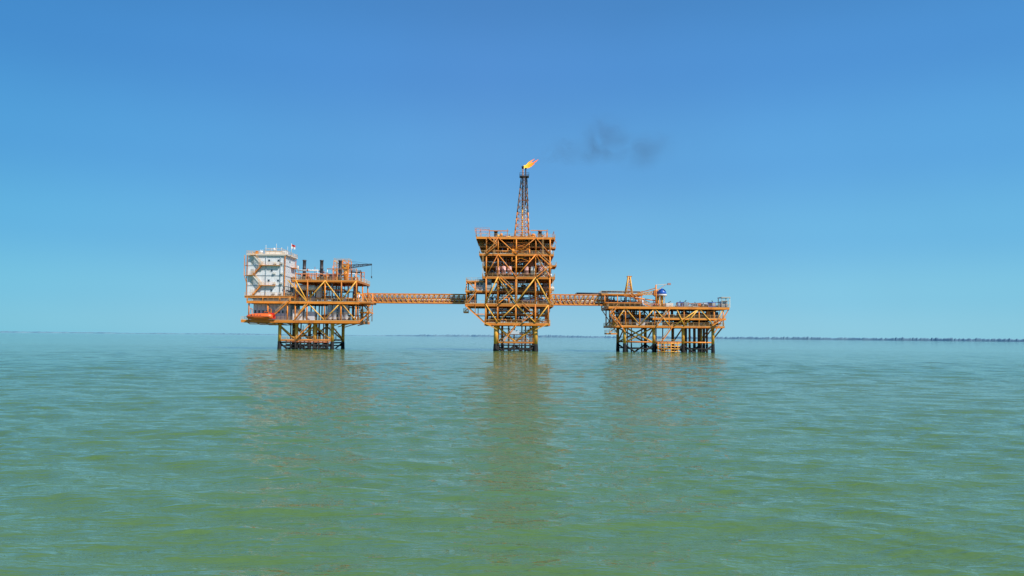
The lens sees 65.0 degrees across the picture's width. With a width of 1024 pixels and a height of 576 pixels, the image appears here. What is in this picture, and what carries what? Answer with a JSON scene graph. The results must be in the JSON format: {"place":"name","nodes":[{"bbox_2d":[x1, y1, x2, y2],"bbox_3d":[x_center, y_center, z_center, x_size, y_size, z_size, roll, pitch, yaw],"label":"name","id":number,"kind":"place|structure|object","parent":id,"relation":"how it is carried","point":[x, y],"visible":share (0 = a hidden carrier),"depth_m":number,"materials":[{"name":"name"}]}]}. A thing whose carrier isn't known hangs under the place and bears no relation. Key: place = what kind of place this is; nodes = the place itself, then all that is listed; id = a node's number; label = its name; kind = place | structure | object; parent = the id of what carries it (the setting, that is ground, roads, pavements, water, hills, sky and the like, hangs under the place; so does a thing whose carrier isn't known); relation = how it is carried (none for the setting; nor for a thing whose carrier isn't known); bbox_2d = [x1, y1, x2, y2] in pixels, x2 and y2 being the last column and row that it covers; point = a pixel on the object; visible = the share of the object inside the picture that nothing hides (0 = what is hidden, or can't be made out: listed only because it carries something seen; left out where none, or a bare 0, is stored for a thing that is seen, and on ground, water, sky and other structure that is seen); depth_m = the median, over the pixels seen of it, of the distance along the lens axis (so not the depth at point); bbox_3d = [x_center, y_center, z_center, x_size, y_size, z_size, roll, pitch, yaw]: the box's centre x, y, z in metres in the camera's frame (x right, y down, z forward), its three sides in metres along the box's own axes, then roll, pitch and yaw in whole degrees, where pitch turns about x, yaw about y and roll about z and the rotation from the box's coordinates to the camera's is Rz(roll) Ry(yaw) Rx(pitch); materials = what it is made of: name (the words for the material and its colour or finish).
{"place":"outdoors","nodes":[
{"label":"outdoors","id":0,"kind":"place"},
{"bbox_2d":[1,331,367,335],"bbox_3d":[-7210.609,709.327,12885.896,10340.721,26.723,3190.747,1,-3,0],"label":"distant coast","id":1,"kind":"structure","parent":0,"point":[154,333],"depth_m":12985.69},
{"bbox_2d":[0,332,1023,575],"bbox_3d":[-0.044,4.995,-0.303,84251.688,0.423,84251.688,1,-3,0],"label":"sea","id":2,"kind":"structure","parent":0,"point":[184,455],"depth_m":33.17,"materials":[{"name":"green liquid"}]},
{"bbox_2d":[241,244,375,349],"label":"offshore living quarters platform","id":3,"kind":"structure","parent":2,"relation":"in","point":[272,277],"depth_m":282.24,"materials":[{"name":"yellow paint"}]},
{"bbox_2d":[246,308,275,319],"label":"lifeboat","id":4,"kind":"object","parent":3,"relation":"on","point":[263,316],"visible":1,"depth_m":276.38,"materials":[{"name":"plastic"}]},
{"bbox_2d":[342,260,371,279],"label":"pedestal crane","id":5,"kind":"object","parent":3,"relation":"on","point":[345,269],"visible":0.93,"depth_m":288.44,"materials":[{"name":"orange paint"}]},
{"bbox_2d":[463,227,556,350],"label":"offshore gas processing platform","id":6,"kind":"structure","parent":2,"relation":"in","point":[497,248],"depth_m":282.35,"materials":[{"name":"yellow paint"}]},
{"bbox_2d":[363,293,469,303],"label":"pipe bridge","id":7,"kind":"structure","parent":6,"relation":"attached to","point":[388,298],"depth_m":289.46,"materials":[{"name":"orange paint"}]},
{"bbox_2d":[511,166,529,262],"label":"flare tower","id":8,"kind":"structure","parent":6,"relation":"on","point":[523,176],"depth_m":285.70,"materials":[{"name":"metal"}]},
{"bbox_2d":[524,159,538,168],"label":"gas flame","id":9,"kind":"object","parent":8,"relation":"on","point":[529,164],"visible":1,"depth_m":287.89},
{"bbox_2d":[599,291,730,352],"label":"offshore wellhead platform","id":10,"kind":"structure","parent":2,"relation":"in","point":[634,319],"depth_m":282.15,"materials":[{"name":"yellow paint"}]},
{"bbox_2d":[551,293,608,305],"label":"pipe bridge","id":11,"kind":"structure","parent":10,"relation":"attached to","point":[591,301],"depth_m":290.17,"materials":[{"name":"orange paint"}]},
{"bbox_2d":[624,276,632,293],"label":"frame derrick","id":12,"kind":"object","parent":10,"relation":"on","point":[627,284],"visible":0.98,"depth_m":288.81,"materials":[{"name":"yellow paint"}]},
{"bbox_2d":[637,289,659,302],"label":"pedestal crane","id":13,"kind":"object","parent":10,"relation":"on","point":[653,293],"visible":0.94,"depth_m":288.89,"materials":[{"name":"yellow paint"}]},
{"bbox_2d":[638,283,670,305],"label":"davit arm","id":14,"kind":"object","parent":10,"relation":"on","point":[655,288],"visible":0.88,"depth_m":284.37},
{"bbox_2d":[657,288,666,305],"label":"blue control dome","id":15,"kind":"structure","parent":10,"relation":"on","point":[661,292],"depth_m":285.44,"materials":[{"name":"paint"}]},
{"bbox_2d":[0,0,1023,339],"label":"sky","id":16,"kind":"structure","parent":0,"point":[823,168],"materials":[{"name":"blue"}]},
{"bbox_2d":[368,334,1023,341],"bbox_3d":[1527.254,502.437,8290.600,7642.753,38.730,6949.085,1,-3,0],"label":"distant coast","id":17,"kind":"structure","parent":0,"point":[881,339],"depth_m":7764.35}
]}

